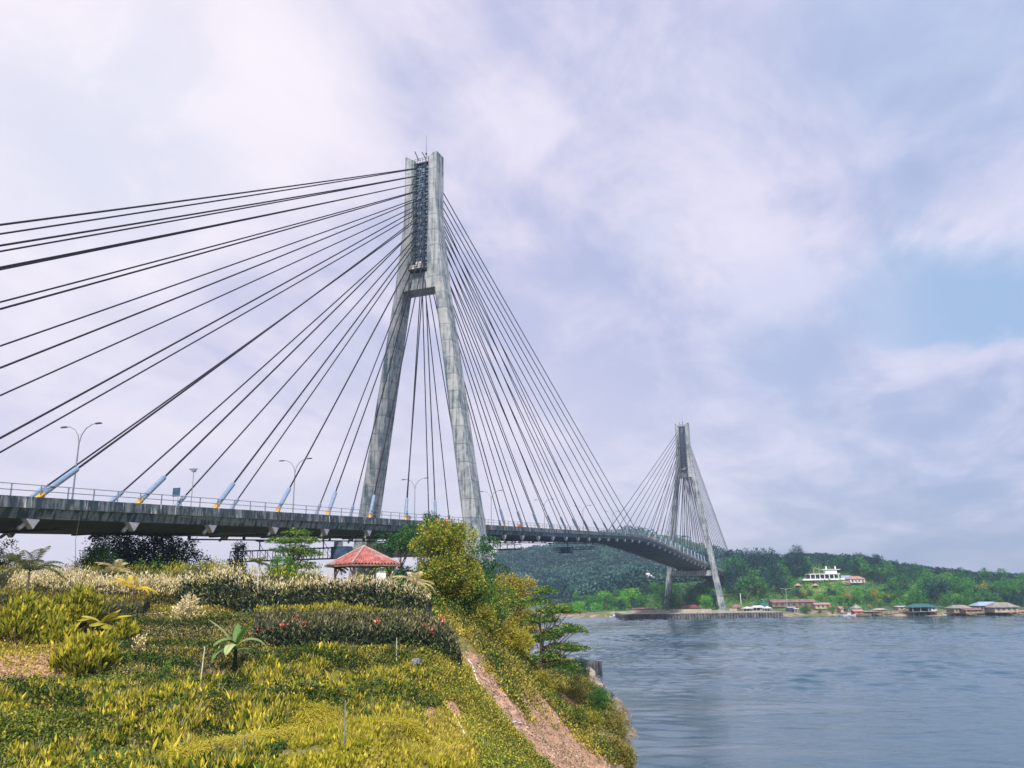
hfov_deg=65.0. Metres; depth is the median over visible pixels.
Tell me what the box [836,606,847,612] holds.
house
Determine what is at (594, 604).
tree
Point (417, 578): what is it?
palm tree
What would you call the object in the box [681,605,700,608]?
hut
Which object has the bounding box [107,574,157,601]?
palm tree
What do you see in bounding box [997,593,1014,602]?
tree
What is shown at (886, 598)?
tree
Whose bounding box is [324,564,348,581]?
palm tree
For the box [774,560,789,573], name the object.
tree
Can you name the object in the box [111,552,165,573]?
bush
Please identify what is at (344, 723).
garden stake
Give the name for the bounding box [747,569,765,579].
tree
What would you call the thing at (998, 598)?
tree
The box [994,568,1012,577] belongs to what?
tree
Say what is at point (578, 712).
bush
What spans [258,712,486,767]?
ginger bed
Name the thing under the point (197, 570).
palm tree
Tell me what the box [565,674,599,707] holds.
bush
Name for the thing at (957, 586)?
tree
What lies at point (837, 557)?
tree
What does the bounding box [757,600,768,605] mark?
hut
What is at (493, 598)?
bush
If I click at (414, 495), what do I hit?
street lamp
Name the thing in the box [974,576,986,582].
tree
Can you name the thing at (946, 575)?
tree
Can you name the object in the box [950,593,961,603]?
tree
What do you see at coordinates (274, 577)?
shrub row
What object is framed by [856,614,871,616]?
boat
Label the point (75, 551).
sapling
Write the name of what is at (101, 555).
tree
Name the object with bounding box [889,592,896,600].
tree
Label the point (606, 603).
tree
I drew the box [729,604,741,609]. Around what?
hut
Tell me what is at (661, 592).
tree
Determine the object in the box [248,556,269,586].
palm tree
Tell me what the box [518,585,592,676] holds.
tree
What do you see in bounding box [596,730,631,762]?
bush
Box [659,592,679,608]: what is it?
tree
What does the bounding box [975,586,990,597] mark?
tree
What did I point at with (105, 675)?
creeper
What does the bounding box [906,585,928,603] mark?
tree
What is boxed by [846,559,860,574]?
tree
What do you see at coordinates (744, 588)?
tree
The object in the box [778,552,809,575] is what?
tree
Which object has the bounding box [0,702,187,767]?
creeper
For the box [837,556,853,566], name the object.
tree
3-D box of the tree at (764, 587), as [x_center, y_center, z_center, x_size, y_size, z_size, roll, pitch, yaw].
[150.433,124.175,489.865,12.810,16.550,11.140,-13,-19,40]
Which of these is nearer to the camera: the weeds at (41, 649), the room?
the weeds at (41, 649)
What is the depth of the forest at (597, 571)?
900.64 m
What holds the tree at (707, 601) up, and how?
on the hills
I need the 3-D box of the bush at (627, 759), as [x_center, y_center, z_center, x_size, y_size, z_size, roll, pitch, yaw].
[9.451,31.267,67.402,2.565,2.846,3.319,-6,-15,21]
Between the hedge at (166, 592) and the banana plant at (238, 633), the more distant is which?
the hedge at (166, 592)
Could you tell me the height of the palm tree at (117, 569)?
2.878 m
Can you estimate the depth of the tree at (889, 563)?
551.47 m
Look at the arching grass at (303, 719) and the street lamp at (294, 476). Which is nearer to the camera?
the arching grass at (303, 719)
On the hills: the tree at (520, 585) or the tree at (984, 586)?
the tree at (984, 586)
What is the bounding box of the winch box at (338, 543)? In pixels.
[334,541,342,546]
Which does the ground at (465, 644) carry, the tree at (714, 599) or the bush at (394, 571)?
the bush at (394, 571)
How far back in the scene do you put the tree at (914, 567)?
574.41 m
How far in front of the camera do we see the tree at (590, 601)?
492.53 m
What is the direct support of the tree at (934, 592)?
on the hills
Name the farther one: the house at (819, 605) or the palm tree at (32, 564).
the house at (819, 605)
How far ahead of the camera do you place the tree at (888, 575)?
515.24 m
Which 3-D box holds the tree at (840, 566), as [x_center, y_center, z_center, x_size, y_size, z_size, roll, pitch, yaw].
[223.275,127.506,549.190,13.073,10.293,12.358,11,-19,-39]
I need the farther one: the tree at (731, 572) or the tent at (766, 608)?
the tree at (731, 572)
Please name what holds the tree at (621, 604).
on the hills
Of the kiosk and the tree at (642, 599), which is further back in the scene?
the tree at (642, 599)
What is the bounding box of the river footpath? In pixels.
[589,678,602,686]
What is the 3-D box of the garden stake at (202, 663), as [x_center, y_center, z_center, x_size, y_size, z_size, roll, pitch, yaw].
[-14.733,13.642,38.177,0.058,2.232,0.205,-6,-15,21]
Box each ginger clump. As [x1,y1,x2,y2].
[0,587,79,644]
[35,616,84,646]
[46,628,128,676]
[56,582,105,631]
[108,614,142,639]
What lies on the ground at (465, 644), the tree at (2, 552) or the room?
the tree at (2, 552)
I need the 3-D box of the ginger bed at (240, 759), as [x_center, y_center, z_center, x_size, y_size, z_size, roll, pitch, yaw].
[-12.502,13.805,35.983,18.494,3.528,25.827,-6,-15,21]
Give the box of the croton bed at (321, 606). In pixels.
[252,599,421,617]
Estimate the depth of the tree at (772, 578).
505.08 m
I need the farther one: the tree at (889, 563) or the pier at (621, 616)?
the tree at (889, 563)
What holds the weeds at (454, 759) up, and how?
on the ground at (465, 644)
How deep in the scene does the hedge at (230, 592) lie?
58.22 m
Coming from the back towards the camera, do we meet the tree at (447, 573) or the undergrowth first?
the undergrowth
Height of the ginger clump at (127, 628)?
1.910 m
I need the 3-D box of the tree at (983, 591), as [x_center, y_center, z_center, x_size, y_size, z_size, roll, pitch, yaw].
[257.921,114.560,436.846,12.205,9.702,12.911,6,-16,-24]
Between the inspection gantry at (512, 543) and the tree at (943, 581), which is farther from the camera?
the tree at (943, 581)
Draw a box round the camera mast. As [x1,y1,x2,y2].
[189,468,197,505]
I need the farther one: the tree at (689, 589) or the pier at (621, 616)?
the tree at (689, 589)
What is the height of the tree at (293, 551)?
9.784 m
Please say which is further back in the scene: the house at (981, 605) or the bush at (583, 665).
the house at (981, 605)
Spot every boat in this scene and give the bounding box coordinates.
[843,612,855,616]
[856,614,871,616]
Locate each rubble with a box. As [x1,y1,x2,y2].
[461,637,617,767]
[590,676,637,767]
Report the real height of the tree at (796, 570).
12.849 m
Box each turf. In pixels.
[0,602,539,767]
[358,654,541,767]
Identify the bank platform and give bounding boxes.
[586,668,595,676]
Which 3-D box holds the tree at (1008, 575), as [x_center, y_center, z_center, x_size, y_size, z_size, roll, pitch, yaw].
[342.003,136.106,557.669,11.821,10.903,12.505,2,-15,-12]
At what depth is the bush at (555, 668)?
105.00 m
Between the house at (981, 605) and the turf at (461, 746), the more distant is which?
the house at (981, 605)
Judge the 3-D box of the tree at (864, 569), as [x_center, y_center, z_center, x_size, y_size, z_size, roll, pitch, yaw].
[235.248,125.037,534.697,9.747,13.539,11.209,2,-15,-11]
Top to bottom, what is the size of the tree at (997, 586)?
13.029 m
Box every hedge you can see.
[0,561,213,589]
[5,564,185,605]
[175,564,433,620]
[251,602,462,668]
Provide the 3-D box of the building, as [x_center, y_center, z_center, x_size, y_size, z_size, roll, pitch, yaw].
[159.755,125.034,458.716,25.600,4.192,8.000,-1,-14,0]
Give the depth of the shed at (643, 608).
450.13 m
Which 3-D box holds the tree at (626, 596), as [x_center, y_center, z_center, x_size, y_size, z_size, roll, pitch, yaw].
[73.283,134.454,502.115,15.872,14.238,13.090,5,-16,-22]
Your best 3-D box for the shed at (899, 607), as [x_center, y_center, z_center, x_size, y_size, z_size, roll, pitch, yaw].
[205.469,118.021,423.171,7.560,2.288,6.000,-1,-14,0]
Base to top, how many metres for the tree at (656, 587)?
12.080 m
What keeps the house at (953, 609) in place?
on the hills
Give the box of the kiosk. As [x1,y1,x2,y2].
[784,607,795,610]
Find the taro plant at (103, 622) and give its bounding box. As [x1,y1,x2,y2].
[77,609,130,631]
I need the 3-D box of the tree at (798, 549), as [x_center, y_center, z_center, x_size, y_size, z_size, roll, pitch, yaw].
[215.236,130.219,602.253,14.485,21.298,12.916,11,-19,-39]
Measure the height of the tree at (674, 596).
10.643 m
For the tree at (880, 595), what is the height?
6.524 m
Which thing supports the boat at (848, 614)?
on the water
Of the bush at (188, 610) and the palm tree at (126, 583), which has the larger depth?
the palm tree at (126, 583)
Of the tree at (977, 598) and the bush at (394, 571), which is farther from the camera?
the tree at (977, 598)
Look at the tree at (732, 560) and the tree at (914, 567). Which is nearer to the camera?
the tree at (732, 560)
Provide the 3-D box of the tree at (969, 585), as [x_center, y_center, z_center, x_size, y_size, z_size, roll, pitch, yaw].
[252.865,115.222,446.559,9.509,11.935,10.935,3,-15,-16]
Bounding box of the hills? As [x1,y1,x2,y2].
[405,534,1023,618]
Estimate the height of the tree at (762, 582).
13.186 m
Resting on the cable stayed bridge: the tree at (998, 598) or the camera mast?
the camera mast
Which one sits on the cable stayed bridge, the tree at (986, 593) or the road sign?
the road sign
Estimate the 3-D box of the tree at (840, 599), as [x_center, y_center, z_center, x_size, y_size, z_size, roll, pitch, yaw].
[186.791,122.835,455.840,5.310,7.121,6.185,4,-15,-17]
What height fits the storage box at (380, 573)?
1.665 m
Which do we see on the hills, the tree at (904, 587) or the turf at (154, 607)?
the tree at (904, 587)
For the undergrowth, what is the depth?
495.01 m
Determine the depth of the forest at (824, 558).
597.62 m
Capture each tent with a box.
[740,606,753,610]
[751,605,763,609]
[762,606,770,610]
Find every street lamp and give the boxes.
[60,422,101,498]
[280,458,311,512]
[402,477,427,519]
[480,490,502,524]
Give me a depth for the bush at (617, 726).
80.35 m
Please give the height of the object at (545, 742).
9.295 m
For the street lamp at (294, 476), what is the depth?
132.79 m
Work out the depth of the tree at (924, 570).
545.91 m
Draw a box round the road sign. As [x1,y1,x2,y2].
[172,488,179,505]
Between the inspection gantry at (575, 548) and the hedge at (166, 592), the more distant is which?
the inspection gantry at (575, 548)
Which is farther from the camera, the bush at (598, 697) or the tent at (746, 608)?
the tent at (746, 608)
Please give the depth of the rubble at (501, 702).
55.65 m
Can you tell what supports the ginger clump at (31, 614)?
on the ground at (465, 644)
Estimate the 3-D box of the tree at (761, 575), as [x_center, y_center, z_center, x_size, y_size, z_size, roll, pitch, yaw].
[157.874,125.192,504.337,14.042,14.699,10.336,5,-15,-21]
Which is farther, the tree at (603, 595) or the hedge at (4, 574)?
the tree at (603, 595)
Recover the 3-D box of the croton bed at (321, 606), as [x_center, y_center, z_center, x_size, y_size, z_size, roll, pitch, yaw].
[-11.688,15.611,54.384,11.622,2.050,1.970,-1,-14,0]
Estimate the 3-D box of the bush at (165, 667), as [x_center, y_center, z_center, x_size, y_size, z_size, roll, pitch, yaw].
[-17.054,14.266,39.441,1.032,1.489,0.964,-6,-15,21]
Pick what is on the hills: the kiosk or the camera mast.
the kiosk
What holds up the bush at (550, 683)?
on the ground at (465, 644)
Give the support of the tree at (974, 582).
on the hills
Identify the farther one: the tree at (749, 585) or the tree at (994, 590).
the tree at (749, 585)
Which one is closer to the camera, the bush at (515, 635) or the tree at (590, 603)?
the bush at (515, 635)
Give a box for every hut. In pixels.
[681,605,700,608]
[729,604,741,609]
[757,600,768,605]
[850,609,862,614]
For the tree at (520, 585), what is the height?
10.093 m
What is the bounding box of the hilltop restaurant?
[799,566,850,580]
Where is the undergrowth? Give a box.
[566,561,1023,612]
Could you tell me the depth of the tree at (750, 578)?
499.04 m
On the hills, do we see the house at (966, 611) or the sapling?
the house at (966, 611)
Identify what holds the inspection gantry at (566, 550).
hanging from the cable stayed bridge
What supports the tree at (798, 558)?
on the hills
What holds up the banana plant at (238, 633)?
on the ground at (465, 644)
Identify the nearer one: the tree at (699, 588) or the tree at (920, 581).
the tree at (920, 581)
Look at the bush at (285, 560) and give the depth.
88.97 m
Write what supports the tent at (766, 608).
on the hills
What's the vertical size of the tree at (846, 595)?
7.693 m
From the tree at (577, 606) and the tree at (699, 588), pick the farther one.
the tree at (699, 588)
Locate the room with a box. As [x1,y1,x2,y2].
[927,607,937,614]
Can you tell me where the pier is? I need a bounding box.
[863,609,909,615]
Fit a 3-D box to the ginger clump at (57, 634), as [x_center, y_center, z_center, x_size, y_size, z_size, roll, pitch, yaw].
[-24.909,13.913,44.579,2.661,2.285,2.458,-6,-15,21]
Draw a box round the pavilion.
[327,545,399,590]
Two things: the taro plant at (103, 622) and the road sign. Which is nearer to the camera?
the taro plant at (103, 622)
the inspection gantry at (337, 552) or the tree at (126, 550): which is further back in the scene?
the inspection gantry at (337, 552)
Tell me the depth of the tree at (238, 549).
107.62 m
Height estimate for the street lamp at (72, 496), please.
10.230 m
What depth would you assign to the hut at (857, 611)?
409.93 m
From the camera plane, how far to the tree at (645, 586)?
550.81 m
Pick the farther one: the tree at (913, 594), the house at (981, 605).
the tree at (913, 594)
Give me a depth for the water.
122.43 m
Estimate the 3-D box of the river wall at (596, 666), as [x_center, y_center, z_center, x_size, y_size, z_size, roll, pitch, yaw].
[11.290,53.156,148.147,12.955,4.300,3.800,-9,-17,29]
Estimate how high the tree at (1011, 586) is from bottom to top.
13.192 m
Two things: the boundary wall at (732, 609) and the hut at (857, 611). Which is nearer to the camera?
the hut at (857, 611)
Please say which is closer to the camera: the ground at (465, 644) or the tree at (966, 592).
the ground at (465, 644)
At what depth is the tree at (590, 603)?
497.94 m
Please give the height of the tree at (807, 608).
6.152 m
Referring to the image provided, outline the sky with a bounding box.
[0,0,1023,585]
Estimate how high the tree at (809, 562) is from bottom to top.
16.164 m
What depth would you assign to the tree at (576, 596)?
536.99 m
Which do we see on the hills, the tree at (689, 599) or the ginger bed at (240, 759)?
the tree at (689, 599)
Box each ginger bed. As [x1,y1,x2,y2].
[0,640,444,767]
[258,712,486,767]
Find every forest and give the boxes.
[493,525,749,602]
[724,552,1021,584]
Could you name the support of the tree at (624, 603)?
on the hills
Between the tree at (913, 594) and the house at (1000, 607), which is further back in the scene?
the tree at (913, 594)
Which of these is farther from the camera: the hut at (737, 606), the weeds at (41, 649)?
the hut at (737, 606)
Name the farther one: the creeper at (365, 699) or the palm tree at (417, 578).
the palm tree at (417, 578)
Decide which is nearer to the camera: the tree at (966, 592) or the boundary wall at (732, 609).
the tree at (966, 592)
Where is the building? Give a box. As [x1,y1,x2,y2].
[768,599,815,606]
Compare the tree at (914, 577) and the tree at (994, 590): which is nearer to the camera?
the tree at (994, 590)
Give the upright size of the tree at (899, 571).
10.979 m
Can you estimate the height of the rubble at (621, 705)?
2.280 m
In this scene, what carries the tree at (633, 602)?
on the hills
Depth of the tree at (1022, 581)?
497.67 m
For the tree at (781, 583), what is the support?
on the hills
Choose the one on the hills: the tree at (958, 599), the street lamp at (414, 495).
the tree at (958, 599)
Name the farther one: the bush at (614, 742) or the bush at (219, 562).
the bush at (219, 562)
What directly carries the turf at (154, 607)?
on the ground at (465, 644)
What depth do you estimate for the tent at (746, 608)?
444.18 m
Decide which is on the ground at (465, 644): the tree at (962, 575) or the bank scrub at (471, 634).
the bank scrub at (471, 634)
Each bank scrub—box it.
[432,602,617,767]
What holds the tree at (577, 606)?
on the hills
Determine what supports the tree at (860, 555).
on the hills
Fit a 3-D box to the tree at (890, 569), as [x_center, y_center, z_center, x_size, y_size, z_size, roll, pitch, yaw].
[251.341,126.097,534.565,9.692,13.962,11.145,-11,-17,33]
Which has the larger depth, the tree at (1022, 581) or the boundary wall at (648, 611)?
the tree at (1022, 581)
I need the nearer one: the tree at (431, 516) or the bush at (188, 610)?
the bush at (188, 610)
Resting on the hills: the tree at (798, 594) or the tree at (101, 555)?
the tree at (798, 594)
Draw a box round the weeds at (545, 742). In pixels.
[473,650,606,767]
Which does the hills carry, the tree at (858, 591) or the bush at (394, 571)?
the tree at (858, 591)
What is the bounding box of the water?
[503,615,1023,767]
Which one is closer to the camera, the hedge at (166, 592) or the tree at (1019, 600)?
the hedge at (166, 592)
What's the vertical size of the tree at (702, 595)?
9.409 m
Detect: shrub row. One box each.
[0,585,151,616]
[162,555,324,589]
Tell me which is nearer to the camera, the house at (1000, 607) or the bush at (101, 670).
the bush at (101, 670)
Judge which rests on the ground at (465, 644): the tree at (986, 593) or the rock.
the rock
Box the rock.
[412,658,420,664]
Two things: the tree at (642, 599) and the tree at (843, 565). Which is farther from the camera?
the tree at (843, 565)
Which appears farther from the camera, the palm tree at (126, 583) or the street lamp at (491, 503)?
the street lamp at (491, 503)
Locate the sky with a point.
(790, 233)
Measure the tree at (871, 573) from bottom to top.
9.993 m
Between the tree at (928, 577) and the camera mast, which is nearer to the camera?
the camera mast
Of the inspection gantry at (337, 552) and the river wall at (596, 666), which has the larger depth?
the river wall at (596, 666)
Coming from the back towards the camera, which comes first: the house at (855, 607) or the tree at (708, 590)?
the tree at (708, 590)
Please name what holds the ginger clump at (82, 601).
on the ground at (465, 644)
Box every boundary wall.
[630,609,665,612]
[673,609,711,611]
[729,608,736,611]
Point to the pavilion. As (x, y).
(363, 556)
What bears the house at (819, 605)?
on the hills
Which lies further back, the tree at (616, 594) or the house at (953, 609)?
the tree at (616, 594)
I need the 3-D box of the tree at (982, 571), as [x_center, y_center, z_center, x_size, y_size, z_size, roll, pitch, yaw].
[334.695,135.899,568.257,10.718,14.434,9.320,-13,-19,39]
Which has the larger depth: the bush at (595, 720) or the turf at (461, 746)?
the bush at (595, 720)
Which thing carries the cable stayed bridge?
in the water
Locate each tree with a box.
[0,538,28,572]
[0,546,65,593]
[72,538,121,572]
[79,533,220,573]
[95,559,131,576]
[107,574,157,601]
[181,561,212,574]
[227,540,250,574]
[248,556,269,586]
[265,526,326,576]
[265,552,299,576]
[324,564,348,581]
[364,519,425,591]
[394,571,434,592]
[406,513,486,608]
[408,510,440,590]
[469,534,522,621]
[487,570,543,655]
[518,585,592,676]
[569,590,583,603]
[573,601,584,609]
[584,596,598,606]
[588,596,598,607]
[588,602,599,611]
[596,591,611,599]
[599,592,612,608]
[611,589,620,598]
[611,597,617,608]
[616,597,626,608]
[617,600,625,609]
[619,587,639,606]
[627,596,639,607]
[636,595,647,607]
[638,584,653,594]
[649,582,660,595]
[650,587,672,602]
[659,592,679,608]
[664,592,679,601]
[682,592,696,604]
[684,585,695,596]
[691,586,705,596]
[692,588,703,603]
[696,593,711,605]
[696,595,712,608]
[702,587,713,596]
[711,594,716,605]
[719,554,748,583]
[723,579,743,595]
[725,565,742,589]
[729,547,778,576]
[731,564,748,575]
[732,576,751,599]
[736,578,758,596]
[740,574,763,592]
[744,548,790,573]
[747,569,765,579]
[751,576,769,597]
[751,577,770,591]
[757,573,773,591]
[766,576,787,590]
[770,576,793,594]
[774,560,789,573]
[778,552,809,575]
[778,567,790,580]
[788,544,806,562]
[788,551,807,577]
[789,564,810,577]
[792,589,804,598]
[800,556,813,572]
[803,605,810,613]
[830,555,848,570]
[830,564,846,573]
[835,595,845,602]
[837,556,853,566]
[839,562,853,572]
[843,591,851,600]
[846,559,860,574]
[849,595,860,604]
[850,589,861,595]
[851,552,868,559]
[855,554,870,574]
[860,563,874,577]
[863,592,872,602]
[865,570,879,582]
[866,554,883,567]
[874,571,886,583]
[876,567,891,582]
[877,560,895,574]
[877,591,886,600]
[880,594,893,605]
[883,572,896,581]
[884,563,896,576]
[884,577,899,589]
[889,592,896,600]
[892,566,908,576]
[893,585,909,595]
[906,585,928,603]
[910,562,922,573]
[910,571,923,583]
[916,579,929,596]
[919,578,952,603]
[922,569,934,575]
[922,573,936,581]
[931,579,949,591]
[940,572,952,579]
[940,594,952,606]
[944,580,972,597]
[950,570,968,580]
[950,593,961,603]
[955,566,969,577]
[956,595,964,604]
[958,580,973,597]
[959,587,974,601]
[961,594,973,606]
[966,578,978,590]
[972,593,985,603]
[973,586,994,597]
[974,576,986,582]
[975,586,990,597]
[976,580,990,588]
[977,568,993,577]
[979,589,992,597]
[984,585,1004,600]
[987,579,1014,597]
[988,592,1004,601]
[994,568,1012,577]
[997,573,1013,579]
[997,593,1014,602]
[1002,580,1019,600]
[1009,588,1023,600]
[1009,595,1023,605]
[1016,578,1023,588]
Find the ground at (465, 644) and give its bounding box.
[0,589,633,767]
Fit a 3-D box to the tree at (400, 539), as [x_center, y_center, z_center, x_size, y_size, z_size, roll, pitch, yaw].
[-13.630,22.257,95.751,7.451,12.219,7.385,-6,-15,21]
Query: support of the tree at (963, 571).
on the hills
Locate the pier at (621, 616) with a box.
[614,611,782,619]
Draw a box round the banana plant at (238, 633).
[208,619,266,671]
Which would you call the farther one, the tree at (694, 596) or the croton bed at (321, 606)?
the tree at (694, 596)
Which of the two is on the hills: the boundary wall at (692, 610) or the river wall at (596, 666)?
the boundary wall at (692, 610)
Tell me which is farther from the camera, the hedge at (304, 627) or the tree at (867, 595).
the tree at (867, 595)
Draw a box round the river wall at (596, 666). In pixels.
[565,659,602,676]
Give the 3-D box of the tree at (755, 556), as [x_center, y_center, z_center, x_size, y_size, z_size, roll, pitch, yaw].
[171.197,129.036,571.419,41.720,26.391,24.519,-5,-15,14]
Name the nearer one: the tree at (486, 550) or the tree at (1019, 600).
the tree at (486, 550)
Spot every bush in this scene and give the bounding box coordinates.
[94,662,111,676]
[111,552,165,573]
[131,633,151,652]
[157,659,174,675]
[159,557,188,574]
[169,591,205,625]
[196,558,231,573]
[342,571,369,588]
[365,567,403,589]
[451,564,520,626]
[467,598,500,640]
[494,620,537,658]
[532,666,558,695]
[539,659,567,675]
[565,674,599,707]
[565,705,590,729]
[568,656,591,678]
[581,709,604,733]
[586,684,615,716]
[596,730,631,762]
[601,701,633,738]
[615,741,638,767]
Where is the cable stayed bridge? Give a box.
[0,135,730,609]
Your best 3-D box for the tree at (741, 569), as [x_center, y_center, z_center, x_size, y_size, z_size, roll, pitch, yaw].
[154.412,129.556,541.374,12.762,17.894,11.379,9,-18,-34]
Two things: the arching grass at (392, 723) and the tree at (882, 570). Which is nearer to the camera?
the arching grass at (392, 723)
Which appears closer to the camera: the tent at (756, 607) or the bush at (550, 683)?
the bush at (550, 683)
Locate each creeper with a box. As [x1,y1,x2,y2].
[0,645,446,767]
[0,662,148,690]
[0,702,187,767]
[306,677,436,726]
[412,643,559,767]
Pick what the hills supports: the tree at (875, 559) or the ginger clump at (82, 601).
the tree at (875, 559)
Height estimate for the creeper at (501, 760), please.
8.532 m
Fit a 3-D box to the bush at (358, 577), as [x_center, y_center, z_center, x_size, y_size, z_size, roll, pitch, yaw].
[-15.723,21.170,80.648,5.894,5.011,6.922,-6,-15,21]
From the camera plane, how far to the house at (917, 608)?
406.10 m
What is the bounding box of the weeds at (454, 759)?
[0,640,470,767]
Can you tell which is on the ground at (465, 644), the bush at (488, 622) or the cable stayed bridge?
the bush at (488, 622)
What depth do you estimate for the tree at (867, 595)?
452.47 m
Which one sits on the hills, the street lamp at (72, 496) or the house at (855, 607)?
the house at (855, 607)
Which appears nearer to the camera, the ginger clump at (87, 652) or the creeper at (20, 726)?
the creeper at (20, 726)
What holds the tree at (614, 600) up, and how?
on the hills
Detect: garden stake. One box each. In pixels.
[200,647,204,678]
[343,700,345,744]
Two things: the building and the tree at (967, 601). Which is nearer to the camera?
the tree at (967, 601)
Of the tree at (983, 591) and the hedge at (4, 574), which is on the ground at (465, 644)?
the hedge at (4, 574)
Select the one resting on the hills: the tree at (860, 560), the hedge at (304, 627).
the tree at (860, 560)
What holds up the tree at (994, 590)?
on the hills
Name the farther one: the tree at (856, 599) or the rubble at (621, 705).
the tree at (856, 599)
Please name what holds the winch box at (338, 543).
hanging from the inspection gantry at (337, 552)
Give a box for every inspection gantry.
[229,536,352,561]
[494,540,520,550]
[549,541,594,550]
[559,541,572,553]
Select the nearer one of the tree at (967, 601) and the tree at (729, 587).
the tree at (967, 601)
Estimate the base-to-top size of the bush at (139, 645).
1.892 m
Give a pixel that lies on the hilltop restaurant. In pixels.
(829, 573)
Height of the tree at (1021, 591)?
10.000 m
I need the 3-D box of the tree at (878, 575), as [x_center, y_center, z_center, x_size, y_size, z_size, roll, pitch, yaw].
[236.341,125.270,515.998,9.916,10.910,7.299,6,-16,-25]
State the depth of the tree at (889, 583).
485.25 m
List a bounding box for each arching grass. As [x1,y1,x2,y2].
[149,698,348,761]
[365,714,443,744]
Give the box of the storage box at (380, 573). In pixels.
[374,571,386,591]
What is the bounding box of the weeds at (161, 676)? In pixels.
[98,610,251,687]
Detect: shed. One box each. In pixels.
[631,608,654,609]
[872,608,886,610]
[894,606,908,609]
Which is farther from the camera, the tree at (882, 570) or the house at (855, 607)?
the tree at (882, 570)
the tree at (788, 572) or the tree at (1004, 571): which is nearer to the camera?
the tree at (788, 572)
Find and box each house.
[810,602,830,608]
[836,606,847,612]
[846,576,864,582]
[851,605,860,608]
[904,604,938,615]
[945,605,972,615]
[959,608,983,615]
[967,602,992,611]
[985,602,1018,615]
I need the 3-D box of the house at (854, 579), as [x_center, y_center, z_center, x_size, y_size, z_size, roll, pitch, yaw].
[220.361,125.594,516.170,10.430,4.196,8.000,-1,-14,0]
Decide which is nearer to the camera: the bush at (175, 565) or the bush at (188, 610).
the bush at (188, 610)
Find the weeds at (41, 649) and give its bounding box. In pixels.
[0,630,79,678]

